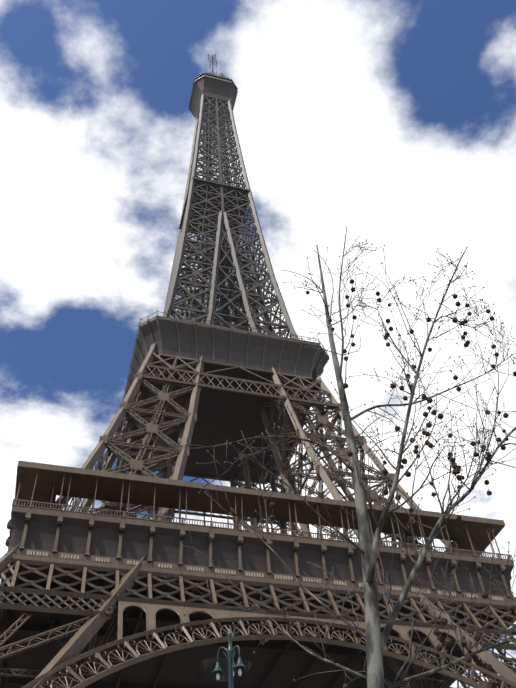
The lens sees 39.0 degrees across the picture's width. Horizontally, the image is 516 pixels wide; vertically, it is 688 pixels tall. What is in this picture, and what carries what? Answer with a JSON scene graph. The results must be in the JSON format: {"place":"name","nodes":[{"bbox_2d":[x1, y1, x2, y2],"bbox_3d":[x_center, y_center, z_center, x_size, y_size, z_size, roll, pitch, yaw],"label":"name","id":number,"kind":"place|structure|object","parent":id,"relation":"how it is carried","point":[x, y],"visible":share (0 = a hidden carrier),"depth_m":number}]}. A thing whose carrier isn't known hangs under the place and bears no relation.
{"place":"outdoors","nodes":[
{"label":"outdoors","id":0,"kind":"place"},
{"bbox_2d":[0,0,515,687],"label":"sky","id":1,"kind":"structure","parent":0,"point":[392,123]},
{"bbox_2d":[138,227,515,687],"bbox_3d":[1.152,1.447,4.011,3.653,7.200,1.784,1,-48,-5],"label":"plane tree","id":2,"kind":"object","parent":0,"point":[392,510],"depth_m":4.57},
{"bbox_2d":[269,279,515,687],"bbox_3d":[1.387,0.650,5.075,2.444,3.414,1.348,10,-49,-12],"label":"seed balls","id":3,"kind":"object","parent":2,"relation":"attached to","point":[463,643],"visible":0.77,"depth_m":4.92},
{"label":"ground","id":4,"kind":"structure","parent":0,"visible":0},
{"bbox_2d":[211,627,246,687],"bbox_3d":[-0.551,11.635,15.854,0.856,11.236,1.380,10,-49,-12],"label":"street lamp","id":5,"kind":"object","parent":4,"relation":"on","point":[232,667],"visible":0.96,"depth_m":19.21},
{"bbox_2d":[216,669,241,679],"bbox_3d":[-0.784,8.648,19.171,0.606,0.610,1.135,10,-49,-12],"label":"light bulbs","id":6,"kind":"object","parent":5,"relation":"attached to","point":[239,674],"visible":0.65,"depth_m":19.06},
{"bbox_2d":[0,75,515,687],"bbox_3d":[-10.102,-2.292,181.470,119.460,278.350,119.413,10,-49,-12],"label":"tower","id":7,"kind":"structure","parent":4,"relation":"on","point":[164,493],"depth_m":99.25},
{"bbox_2d":[124,315,327,397],"bbox_3d":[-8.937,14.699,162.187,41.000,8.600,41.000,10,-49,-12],"label":"tower cove","id":8,"kind":"object","parent":7,"relation":"on","point":[257,341],"visible":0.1,"depth_m":150.23},
{"bbox_2d":[163,53,299,339],"bbox_3d":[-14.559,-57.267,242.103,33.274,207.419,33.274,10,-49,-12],"label":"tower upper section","id":9,"kind":"object","parent":7,"relation":"on","point":[214,275],"visible":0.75,"depth_m":196.35},
{"bbox_2d":[195,74,234,118],"bbox_3d":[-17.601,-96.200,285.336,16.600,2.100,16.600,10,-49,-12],"label":"tower top glazing","id":10,"kind":"structure","parent":9,"relation":"attached to","point":[214,77],"depth_m":280.20},
{"bbox_2d":[201,70,228,78],"bbox_3d":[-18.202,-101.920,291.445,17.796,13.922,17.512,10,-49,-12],"label":"tower top aerials","id":11,"kind":"object","parent":9,"relation":"on","point":[222,75],"visible":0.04,"depth_m":284.02},
{"bbox_2d":[5,77,512,687],"bbox_3d":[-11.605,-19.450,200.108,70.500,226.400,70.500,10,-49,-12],"label":"tower soffits","id":12,"kind":"object","parent":7,"relation":"attached to","point":[223,417],"visible":0.5,"depth_m":105.39},
{"bbox_2d":[27,551,503,600],"bbox_3d":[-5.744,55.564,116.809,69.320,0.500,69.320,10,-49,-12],"label":"tower frieze names","id":13,"kind":"object","parent":7,"relation":"attached to","point":[259,575],"visible":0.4,"depth_m":93.97}
]}

